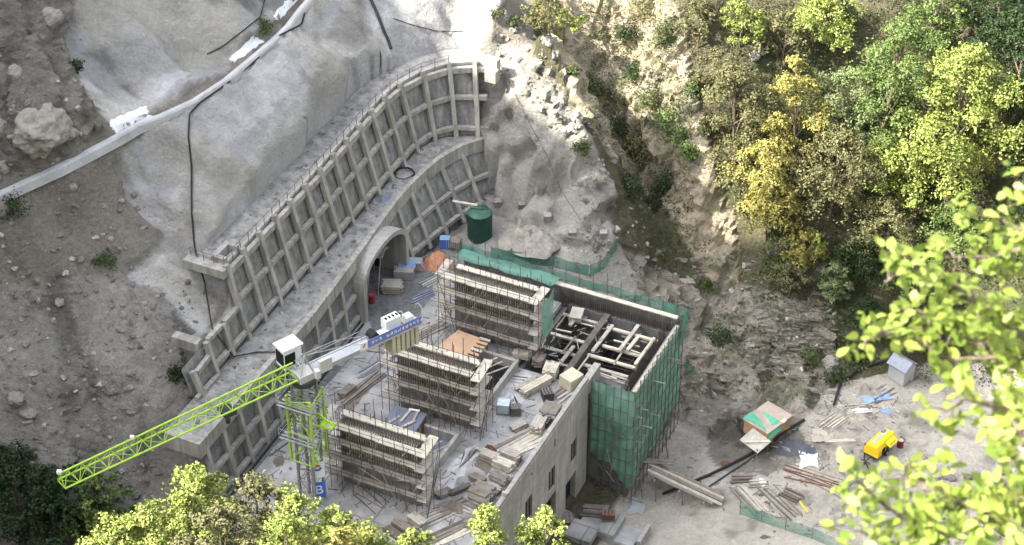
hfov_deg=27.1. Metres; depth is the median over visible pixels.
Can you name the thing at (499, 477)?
board stack
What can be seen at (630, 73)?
shrub
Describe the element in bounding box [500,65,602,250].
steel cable
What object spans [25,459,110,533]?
leafy tree
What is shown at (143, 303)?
boulder
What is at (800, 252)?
leafy tree
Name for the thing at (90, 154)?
mortar kerb
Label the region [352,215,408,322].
tunnel portal
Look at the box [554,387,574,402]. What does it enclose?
loose boards
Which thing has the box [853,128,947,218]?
leafy tree
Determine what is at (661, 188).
shrub
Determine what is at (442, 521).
site litter
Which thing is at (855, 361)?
shrub
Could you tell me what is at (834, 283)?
leafy tree
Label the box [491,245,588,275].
fence
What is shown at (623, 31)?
shrub
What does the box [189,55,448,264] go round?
guard rail
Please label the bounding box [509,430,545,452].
loose boards
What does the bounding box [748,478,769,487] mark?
loose boards
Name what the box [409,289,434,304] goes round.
pipe bundle
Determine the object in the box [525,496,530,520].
window
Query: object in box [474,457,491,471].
mud floor
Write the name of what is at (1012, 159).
leafy tree
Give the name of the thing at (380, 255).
tunnel gantry
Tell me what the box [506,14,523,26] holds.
shrub
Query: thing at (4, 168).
boulder
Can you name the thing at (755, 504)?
loose boards
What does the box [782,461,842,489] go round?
loose boards
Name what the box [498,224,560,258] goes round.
rubble mound
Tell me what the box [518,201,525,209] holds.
anchor block
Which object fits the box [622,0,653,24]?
shrub
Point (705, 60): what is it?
leafy tree
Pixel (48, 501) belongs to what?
leafy tree
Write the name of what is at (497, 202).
anchor block
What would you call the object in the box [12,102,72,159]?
boulder
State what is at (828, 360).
boulder
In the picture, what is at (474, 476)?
board stack
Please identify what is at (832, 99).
leafy tree
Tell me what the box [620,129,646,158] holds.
shrub
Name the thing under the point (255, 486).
leafy tree
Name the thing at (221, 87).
slope hose
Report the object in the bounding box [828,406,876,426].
debris bank
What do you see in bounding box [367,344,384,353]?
loose boards
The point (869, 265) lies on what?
leafy tree
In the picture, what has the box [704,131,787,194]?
leafy tree
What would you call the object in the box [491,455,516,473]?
board stack
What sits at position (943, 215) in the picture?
leafy tree
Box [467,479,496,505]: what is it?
board stack
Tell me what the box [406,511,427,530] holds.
board stack
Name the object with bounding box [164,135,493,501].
retaining wall
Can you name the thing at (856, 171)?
leafy tree
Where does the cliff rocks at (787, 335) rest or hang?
on the hillside terrain
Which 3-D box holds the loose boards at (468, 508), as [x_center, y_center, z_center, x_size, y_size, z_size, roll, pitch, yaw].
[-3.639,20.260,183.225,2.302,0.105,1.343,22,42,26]
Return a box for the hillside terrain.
[0,0,1023,544]
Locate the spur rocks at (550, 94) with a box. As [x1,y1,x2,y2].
[495,6,607,210]
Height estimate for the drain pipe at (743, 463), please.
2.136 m
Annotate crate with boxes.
[446,235,461,248]
[511,403,520,416]
[541,386,553,402]
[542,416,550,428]
[602,509,614,520]
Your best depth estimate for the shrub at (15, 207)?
182.36 m
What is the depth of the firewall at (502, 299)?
198.38 m
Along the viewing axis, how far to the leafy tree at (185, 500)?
145.33 m
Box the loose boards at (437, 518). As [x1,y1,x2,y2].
[418,506,455,526]
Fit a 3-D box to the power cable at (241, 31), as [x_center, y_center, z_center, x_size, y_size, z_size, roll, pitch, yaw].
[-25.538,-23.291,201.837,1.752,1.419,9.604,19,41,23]
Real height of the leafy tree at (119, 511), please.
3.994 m
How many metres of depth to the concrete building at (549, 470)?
190.96 m
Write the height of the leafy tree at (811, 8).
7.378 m
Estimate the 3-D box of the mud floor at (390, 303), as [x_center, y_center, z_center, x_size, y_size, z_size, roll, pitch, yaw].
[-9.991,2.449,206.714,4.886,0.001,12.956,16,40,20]
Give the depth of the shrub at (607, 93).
225.32 m
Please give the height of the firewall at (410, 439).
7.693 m
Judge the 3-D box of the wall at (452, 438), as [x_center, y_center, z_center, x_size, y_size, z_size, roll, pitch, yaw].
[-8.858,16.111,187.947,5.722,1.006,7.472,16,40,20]
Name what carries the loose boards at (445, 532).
on the concrete building at (549, 470)
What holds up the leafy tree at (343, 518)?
on the hillside terrain
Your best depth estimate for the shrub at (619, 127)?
224.40 m
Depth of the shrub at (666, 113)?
220.64 m
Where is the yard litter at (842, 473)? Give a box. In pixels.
[659,386,927,538]
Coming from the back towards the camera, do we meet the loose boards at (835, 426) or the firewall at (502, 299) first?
the loose boards at (835, 426)
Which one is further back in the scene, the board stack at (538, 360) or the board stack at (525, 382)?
the board stack at (538, 360)
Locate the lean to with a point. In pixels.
(756, 441)
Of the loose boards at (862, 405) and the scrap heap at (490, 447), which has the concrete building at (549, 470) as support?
the scrap heap at (490, 447)
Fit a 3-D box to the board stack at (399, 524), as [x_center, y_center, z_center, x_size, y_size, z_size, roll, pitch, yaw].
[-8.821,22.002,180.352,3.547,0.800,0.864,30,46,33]
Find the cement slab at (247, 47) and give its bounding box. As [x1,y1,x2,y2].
[229,36,263,62]
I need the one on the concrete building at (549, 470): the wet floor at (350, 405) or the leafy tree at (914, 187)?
the wet floor at (350, 405)
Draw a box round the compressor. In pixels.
[861,428,897,464]
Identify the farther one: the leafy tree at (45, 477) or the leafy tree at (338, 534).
the leafy tree at (45, 477)
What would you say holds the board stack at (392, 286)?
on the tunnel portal
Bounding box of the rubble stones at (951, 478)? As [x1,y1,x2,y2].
[929,466,1023,543]
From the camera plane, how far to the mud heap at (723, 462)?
205.01 m
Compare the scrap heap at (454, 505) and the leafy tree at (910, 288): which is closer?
the scrap heap at (454, 505)
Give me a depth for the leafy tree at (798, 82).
215.05 m
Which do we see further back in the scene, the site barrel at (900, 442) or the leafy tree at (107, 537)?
the site barrel at (900, 442)
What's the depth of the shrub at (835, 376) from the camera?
213.19 m
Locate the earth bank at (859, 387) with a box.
[835,378,881,396]
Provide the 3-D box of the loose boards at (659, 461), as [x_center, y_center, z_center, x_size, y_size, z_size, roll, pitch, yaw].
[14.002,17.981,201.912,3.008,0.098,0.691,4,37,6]
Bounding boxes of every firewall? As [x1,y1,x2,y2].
[336,411,426,505]
[395,344,480,428]
[452,265,538,351]
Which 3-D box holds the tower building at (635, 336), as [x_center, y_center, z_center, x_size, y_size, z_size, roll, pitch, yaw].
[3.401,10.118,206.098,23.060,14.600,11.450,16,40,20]
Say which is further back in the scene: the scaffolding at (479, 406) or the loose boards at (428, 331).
the loose boards at (428, 331)
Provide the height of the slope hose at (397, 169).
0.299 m
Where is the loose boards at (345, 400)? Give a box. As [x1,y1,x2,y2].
[337,369,386,406]
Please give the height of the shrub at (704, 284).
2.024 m
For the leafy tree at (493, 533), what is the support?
on the hillside terrain
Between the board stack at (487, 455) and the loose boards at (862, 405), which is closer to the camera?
the board stack at (487, 455)
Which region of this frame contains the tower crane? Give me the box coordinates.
[56,303,422,505]
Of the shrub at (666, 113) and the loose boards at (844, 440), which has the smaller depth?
the loose boards at (844, 440)
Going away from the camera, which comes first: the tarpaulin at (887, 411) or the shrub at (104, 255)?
the shrub at (104, 255)
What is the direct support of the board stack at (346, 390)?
on the concrete building at (549, 470)
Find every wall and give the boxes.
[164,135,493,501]
[171,49,499,400]
[422,423,459,477]
[476,348,518,405]
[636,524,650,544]
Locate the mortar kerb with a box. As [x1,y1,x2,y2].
[0,0,314,202]
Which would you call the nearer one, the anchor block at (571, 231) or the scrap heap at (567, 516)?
the scrap heap at (567, 516)
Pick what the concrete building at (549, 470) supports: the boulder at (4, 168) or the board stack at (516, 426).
the board stack at (516, 426)
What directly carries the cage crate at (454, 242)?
on the hillside terrain
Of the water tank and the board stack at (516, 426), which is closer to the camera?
the board stack at (516, 426)
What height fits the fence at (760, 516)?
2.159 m
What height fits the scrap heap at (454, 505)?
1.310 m
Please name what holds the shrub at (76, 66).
on the hillside terrain
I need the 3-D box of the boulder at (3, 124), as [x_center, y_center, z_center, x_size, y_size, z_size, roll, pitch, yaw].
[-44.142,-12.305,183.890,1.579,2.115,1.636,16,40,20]
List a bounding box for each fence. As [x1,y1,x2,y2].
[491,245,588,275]
[590,238,617,275]
[739,501,841,544]
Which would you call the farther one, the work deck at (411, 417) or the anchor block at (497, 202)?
the anchor block at (497, 202)
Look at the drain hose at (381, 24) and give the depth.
213.54 m
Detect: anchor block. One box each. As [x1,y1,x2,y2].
[494,198,501,207]
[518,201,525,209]
[543,212,550,221]
[568,228,575,236]
[599,229,607,238]
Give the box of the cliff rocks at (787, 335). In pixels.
[632,249,881,433]
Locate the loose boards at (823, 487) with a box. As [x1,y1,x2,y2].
[805,477,840,497]
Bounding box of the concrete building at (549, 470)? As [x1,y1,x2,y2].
[202,270,600,544]
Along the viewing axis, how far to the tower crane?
176.67 m
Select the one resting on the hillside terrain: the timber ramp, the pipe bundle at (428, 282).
the timber ramp
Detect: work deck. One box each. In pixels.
[380,405,426,439]
[433,330,490,363]
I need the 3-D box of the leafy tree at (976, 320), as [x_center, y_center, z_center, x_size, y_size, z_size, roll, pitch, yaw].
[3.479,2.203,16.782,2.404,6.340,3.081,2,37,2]
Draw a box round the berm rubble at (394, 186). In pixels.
[181,72,448,427]
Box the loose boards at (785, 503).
[757,484,802,520]
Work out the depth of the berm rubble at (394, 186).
199.12 m
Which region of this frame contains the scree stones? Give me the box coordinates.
[0,39,949,543]
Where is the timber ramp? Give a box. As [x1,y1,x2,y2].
[647,464,723,505]
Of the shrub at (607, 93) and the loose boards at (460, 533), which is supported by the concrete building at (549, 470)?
the loose boards at (460, 533)
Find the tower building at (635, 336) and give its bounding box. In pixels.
[465,261,679,496]
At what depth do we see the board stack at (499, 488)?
184.63 m
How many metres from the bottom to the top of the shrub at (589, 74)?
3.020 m
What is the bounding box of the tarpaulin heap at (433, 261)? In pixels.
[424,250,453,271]
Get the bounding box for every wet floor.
[273,456,285,466]
[340,388,369,416]
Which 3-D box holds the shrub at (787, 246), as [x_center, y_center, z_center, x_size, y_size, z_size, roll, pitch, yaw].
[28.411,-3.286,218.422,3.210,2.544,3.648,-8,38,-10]
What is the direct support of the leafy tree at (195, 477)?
on the hillside terrain
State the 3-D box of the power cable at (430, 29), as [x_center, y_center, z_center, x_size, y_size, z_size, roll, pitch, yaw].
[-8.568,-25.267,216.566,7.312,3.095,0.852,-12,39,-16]
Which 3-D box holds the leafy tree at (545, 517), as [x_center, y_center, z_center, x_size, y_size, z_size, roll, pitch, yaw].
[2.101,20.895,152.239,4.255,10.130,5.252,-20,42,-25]
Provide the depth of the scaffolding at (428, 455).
181.24 m
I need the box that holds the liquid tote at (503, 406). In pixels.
[496,398,510,415]
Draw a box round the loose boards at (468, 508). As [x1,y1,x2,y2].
[460,499,481,513]
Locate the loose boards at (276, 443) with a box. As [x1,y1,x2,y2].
[261,430,292,456]
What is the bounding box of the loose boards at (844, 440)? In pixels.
[825,438,855,442]
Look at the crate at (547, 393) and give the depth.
194.12 m
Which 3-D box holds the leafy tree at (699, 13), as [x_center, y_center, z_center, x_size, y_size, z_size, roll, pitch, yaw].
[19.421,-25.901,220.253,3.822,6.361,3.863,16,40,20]
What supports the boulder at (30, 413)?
on the hillside terrain
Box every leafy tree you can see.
[0,439,37,493]
[0,450,63,542]
[5,489,90,544]
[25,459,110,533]
[59,498,117,544]
[71,469,134,524]
[75,508,155,544]
[106,498,196,544]
[112,503,143,544]
[137,489,247,544]
[142,461,246,542]
[170,503,271,544]
[211,469,309,544]
[244,481,336,544]
[245,510,325,544]
[292,520,373,544]
[297,503,392,544]
[355,516,404,544]
[394,526,436,544]
[466,502,515,544]
[513,504,570,544]
[519,0,574,35]
[529,0,553,24]
[553,5,585,45]
[679,0,716,48]
[686,45,742,99]
[700,59,776,170]
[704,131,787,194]
[718,0,770,47]
[722,136,804,242]
[751,3,817,71]
[759,55,833,169]
[763,260,815,295]
[774,120,888,222]
[780,226,830,269]
[782,0,867,52]
[802,65,894,144]
[806,233,827,262]
[816,258,860,305]
[819,159,1023,544]
[826,232,885,289]
[836,190,930,259]
[839,8,958,172]
[848,296,885,338]
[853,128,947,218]
[877,41,1023,208]
[879,248,949,306]
[892,0,975,58]
[900,305,946,352]
[916,196,1001,261]
[953,0,1023,45]
[954,6,1023,120]
[995,118,1023,185]
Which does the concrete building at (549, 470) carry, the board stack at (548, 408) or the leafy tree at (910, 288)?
the board stack at (548, 408)
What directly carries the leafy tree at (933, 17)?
on the hillside terrain
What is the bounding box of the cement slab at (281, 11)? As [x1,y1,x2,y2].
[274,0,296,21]
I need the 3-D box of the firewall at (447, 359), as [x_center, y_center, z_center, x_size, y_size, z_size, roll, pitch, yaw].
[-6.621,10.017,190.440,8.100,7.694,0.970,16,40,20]
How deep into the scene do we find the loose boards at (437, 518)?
182.45 m
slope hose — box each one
[188,13,304,281]
[204,281,289,388]
[395,167,414,178]
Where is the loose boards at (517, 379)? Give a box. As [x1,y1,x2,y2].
[509,375,527,382]
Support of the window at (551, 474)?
in the concrete building at (549, 470)
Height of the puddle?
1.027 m
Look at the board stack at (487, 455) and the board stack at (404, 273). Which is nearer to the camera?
the board stack at (487, 455)
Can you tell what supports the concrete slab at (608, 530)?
on the hillside terrain
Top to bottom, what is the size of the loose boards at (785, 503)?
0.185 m
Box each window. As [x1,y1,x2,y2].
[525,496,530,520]
[549,466,553,489]
[571,438,575,460]
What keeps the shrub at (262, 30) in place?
on the hillside terrain
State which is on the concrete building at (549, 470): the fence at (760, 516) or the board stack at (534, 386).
the board stack at (534, 386)
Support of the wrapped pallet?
on the concrete building at (549, 470)
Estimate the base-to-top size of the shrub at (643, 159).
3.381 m
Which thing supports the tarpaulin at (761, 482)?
on the hillside terrain
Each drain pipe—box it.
[662,418,804,494]
[709,428,797,486]
[833,359,888,404]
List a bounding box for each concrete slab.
[564,518,599,544]
[581,508,624,540]
[600,524,642,544]
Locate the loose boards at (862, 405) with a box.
[835,403,872,415]
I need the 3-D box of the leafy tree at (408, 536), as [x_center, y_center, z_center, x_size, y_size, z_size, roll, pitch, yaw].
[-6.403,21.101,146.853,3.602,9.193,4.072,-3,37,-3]
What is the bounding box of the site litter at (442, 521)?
[214,272,609,544]
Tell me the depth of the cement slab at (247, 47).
200.88 m
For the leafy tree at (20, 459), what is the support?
on the hillside terrain
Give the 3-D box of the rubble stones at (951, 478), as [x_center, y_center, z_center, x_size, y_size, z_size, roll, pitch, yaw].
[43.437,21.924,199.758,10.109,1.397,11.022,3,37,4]
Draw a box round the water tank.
[467,204,491,243]
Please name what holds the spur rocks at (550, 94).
on the hillside terrain
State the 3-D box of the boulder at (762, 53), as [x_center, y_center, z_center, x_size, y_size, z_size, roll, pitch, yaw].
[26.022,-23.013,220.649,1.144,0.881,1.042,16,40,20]
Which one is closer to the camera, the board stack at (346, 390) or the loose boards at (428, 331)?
the board stack at (346, 390)
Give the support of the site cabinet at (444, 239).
on the hillside terrain
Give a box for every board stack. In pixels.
[337,383,356,398]
[377,533,396,543]
[381,279,403,294]
[382,524,417,544]
[390,517,421,544]
[393,266,414,280]
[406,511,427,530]
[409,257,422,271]
[434,486,450,499]
[448,482,470,495]
[463,509,476,528]
[467,471,486,481]
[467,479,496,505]
[478,447,500,463]
[487,481,501,493]
[488,469,510,485]
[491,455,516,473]
[500,445,523,465]
[508,418,529,432]
[512,348,531,361]
[514,375,538,391]
[519,374,552,397]
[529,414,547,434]
[531,352,546,367]
[538,400,561,421]
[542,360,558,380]
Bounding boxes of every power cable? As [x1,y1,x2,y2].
[207,0,264,53]
[393,18,462,31]
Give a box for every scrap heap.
[376,194,391,203]
[442,499,466,513]
[485,444,496,451]
[561,509,573,522]
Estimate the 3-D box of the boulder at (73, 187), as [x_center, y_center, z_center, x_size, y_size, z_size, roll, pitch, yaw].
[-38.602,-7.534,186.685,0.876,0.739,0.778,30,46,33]
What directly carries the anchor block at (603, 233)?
on the hillside terrain
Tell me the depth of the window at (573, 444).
197.23 m
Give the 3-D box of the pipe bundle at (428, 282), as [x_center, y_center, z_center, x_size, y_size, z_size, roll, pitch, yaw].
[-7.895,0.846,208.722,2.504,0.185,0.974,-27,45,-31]
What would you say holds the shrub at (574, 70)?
on the hillside terrain
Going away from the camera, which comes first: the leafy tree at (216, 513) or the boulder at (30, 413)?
the leafy tree at (216, 513)
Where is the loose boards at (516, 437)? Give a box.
[491,428,531,452]
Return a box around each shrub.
[0,189,33,223]
[68,58,84,73]
[90,246,121,272]
[165,361,183,383]
[255,15,276,36]
[489,5,505,21]
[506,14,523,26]
[559,61,582,77]
[570,138,594,158]
[583,65,612,94]
[590,77,617,104]
[609,13,642,45]
[610,112,631,136]
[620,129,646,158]
[620,170,645,204]
[621,51,641,85]
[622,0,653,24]
[632,80,661,111]
[632,145,651,174]
[645,167,678,204]
[646,13,680,47]
[651,105,680,129]
[664,120,693,147]
[673,138,700,165]
[681,69,710,96]
[696,115,720,140]
[696,276,719,294]
[703,320,735,348]
[731,193,757,221]
[762,254,783,277]
[775,231,799,255]
[793,341,825,372]
[819,365,855,387]
[842,340,874,368]
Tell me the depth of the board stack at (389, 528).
179.95 m
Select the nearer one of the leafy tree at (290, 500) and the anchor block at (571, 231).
the leafy tree at (290, 500)
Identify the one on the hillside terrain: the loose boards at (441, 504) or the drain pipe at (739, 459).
the drain pipe at (739, 459)
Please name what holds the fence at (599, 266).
on the hillside terrain
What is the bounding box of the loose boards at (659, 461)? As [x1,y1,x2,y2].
[643,458,674,465]
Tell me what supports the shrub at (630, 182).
on the hillside terrain
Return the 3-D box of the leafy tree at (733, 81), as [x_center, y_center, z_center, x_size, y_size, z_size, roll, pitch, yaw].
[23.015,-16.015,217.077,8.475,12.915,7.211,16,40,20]
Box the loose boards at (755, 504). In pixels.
[729,485,768,511]
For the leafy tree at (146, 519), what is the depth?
144.79 m
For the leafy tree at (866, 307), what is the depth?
214.31 m
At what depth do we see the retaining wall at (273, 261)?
200.87 m
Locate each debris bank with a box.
[820,422,837,434]
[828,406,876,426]
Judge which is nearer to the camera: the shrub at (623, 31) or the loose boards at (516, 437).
the loose boards at (516, 437)
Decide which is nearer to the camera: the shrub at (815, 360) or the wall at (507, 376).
the wall at (507, 376)
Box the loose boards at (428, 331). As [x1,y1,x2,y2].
[419,320,448,339]
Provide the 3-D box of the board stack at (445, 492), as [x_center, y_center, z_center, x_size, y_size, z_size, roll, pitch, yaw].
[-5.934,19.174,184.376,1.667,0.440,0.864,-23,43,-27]
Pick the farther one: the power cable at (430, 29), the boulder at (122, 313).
the power cable at (430, 29)
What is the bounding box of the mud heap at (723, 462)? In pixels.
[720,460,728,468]
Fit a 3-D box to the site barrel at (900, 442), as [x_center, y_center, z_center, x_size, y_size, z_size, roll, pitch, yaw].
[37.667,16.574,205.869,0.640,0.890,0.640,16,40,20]
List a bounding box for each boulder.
[0,118,7,138]
[0,160,8,173]
[7,64,21,80]
[7,391,24,407]
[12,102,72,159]
[19,408,37,418]
[41,7,63,28]
[55,297,64,307]
[65,127,78,141]
[69,183,77,190]
[119,310,126,318]
[136,332,144,337]
[139,301,147,306]
[749,51,759,60]
[758,47,766,55]
[821,355,839,369]
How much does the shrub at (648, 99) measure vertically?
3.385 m
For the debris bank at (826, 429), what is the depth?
208.09 m
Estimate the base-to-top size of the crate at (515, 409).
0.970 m
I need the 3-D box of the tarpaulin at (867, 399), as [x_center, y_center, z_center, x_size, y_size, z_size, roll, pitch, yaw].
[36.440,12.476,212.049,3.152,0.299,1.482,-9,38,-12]
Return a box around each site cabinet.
[398,258,415,268]
[440,235,449,248]
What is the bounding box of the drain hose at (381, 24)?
[370,0,391,48]
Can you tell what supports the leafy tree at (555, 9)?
on the hillside terrain
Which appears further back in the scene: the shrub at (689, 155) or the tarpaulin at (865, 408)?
the shrub at (689, 155)
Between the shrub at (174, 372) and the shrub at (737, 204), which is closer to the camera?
the shrub at (174, 372)
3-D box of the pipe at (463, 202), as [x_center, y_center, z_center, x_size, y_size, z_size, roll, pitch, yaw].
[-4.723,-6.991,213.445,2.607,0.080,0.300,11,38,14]
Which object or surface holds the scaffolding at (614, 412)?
on the hillside terrain
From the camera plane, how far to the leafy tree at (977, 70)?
207.93 m
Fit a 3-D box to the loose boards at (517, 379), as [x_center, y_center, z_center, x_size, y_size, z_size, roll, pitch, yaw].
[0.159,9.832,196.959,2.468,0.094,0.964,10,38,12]
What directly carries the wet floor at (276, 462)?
on the concrete building at (549, 470)
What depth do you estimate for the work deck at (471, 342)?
198.60 m
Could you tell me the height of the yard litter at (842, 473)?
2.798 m
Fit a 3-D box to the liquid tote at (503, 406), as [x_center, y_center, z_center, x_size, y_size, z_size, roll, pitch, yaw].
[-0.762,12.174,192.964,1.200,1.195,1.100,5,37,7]
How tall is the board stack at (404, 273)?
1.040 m
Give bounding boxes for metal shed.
[886,353,918,385]
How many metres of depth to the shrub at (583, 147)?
210.49 m
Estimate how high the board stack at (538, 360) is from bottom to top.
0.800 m
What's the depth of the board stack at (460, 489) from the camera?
184.54 m
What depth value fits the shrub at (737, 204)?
219.34 m
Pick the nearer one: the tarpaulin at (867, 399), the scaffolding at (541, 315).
the scaffolding at (541, 315)
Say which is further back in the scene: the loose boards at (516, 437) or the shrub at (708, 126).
the shrub at (708, 126)
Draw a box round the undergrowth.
[577,0,1023,401]
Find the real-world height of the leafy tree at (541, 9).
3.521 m
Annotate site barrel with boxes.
[369,293,374,303]
[897,438,903,448]
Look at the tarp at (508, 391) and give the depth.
195.54 m
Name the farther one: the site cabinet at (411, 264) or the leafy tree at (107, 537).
the site cabinet at (411, 264)
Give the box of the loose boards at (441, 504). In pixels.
[436,495,465,513]
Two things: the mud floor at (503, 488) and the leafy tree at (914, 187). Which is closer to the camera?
the mud floor at (503, 488)
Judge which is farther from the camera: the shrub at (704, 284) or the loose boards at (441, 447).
the shrub at (704, 284)
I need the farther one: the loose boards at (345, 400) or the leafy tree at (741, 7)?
the leafy tree at (741, 7)
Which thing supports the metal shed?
on the hillside terrain
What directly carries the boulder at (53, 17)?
on the hillside terrain
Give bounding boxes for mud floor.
[368,265,438,330]
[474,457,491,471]
[496,476,513,496]
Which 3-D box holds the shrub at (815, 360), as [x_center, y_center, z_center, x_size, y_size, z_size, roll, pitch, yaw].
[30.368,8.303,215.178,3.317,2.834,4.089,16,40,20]
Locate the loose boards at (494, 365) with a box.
[476,357,508,374]
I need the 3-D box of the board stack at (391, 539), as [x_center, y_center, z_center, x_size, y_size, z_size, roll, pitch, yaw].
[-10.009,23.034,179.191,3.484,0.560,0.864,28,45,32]
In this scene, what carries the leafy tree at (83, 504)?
on the hillside terrain
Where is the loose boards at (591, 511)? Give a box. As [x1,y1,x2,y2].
[579,504,608,517]
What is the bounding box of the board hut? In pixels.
[743,401,792,443]
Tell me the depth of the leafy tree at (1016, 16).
210.99 m
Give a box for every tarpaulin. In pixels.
[110,106,150,132]
[627,497,645,514]
[754,478,765,486]
[799,451,817,468]
[811,429,833,441]
[848,407,872,412]
[859,390,893,402]
[881,408,890,413]
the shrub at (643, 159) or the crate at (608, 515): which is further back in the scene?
the shrub at (643, 159)
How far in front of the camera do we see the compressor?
204.06 m
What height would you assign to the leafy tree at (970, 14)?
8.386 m
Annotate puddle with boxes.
[776,434,815,456]
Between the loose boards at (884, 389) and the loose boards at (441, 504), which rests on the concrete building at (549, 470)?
the loose boards at (441, 504)
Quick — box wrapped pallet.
[559,367,583,392]
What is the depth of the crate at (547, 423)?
191.38 m
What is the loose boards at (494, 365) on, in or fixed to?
on the concrete building at (549, 470)
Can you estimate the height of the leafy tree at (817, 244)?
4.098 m
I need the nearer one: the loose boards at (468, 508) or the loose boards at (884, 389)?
the loose boards at (468, 508)
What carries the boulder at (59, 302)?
on the hillside terrain
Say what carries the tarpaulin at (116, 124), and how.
on the hillside terrain
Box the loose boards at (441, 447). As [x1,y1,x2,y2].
[422,441,447,450]
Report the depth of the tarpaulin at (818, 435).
207.06 m
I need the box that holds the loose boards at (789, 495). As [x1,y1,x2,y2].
[778,487,803,503]
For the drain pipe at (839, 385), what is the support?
on the hillside terrain
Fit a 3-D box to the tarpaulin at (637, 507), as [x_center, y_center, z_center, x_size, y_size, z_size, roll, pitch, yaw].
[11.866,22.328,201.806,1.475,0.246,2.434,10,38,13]
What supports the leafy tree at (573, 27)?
on the hillside terrain
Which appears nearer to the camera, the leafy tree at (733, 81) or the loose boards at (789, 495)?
the loose boards at (789, 495)
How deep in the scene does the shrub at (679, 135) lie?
220.02 m
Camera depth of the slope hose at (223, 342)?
187.94 m
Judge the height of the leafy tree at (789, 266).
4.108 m
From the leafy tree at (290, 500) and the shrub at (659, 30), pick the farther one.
the shrub at (659, 30)
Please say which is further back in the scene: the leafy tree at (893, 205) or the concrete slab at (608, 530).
the leafy tree at (893, 205)
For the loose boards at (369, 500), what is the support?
on the concrete building at (549, 470)
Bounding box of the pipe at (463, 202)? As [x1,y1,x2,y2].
[452,200,477,205]
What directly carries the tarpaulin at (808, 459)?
on the hillside terrain
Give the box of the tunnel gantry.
[367,244,388,294]
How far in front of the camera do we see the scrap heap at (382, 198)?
207.52 m
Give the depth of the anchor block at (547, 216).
212.79 m
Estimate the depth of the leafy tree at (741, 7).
218.10 m
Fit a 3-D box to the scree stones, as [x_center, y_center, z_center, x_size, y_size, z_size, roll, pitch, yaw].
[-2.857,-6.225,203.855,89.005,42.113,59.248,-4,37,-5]
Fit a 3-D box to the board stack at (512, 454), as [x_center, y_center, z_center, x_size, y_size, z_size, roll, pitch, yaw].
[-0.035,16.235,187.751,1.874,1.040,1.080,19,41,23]
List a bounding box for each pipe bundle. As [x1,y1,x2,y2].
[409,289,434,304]
[419,275,441,287]
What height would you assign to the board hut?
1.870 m
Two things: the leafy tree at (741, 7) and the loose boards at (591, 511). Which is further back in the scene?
the leafy tree at (741, 7)
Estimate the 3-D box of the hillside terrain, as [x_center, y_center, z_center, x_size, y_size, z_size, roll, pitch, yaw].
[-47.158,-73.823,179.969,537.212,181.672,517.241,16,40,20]
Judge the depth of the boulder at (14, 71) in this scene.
185.59 m
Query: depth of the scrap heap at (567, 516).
198.67 m
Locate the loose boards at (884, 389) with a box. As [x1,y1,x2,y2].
[866,384,897,403]
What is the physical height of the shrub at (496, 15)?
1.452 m
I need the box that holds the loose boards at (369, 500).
[352,486,388,513]
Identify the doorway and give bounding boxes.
[565,480,569,500]
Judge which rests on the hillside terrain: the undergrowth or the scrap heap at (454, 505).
the undergrowth
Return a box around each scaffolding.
[319,391,442,518]
[378,329,496,439]
[434,254,556,355]
[448,243,695,503]
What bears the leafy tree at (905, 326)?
on the hillside terrain
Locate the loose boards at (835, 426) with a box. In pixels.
[818,404,856,431]
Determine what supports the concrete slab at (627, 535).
on the hillside terrain
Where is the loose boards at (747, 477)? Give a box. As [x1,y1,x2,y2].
[730,473,751,483]
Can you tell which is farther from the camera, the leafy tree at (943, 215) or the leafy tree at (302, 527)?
the leafy tree at (943, 215)
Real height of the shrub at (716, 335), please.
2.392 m
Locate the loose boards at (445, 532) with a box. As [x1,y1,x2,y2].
[420,517,466,544]
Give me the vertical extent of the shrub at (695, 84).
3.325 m
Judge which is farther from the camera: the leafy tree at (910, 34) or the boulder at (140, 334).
the leafy tree at (910, 34)
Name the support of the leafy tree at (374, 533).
on the hillside terrain
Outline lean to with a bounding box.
[740,428,770,459]
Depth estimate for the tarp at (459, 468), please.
187.36 m
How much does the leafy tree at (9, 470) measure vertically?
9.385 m
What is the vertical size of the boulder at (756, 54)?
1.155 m
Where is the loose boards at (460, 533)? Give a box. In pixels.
[435,527,478,544]
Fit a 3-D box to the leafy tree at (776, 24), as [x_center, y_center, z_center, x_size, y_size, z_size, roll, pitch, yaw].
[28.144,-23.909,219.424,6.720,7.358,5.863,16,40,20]
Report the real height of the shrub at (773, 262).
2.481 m
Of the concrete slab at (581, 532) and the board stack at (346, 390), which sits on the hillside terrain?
the concrete slab at (581, 532)
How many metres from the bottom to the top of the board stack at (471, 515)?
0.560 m
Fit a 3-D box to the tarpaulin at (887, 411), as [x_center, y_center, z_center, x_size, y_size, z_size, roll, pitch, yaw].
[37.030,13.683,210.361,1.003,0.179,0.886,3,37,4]
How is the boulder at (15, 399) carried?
on the hillside terrain

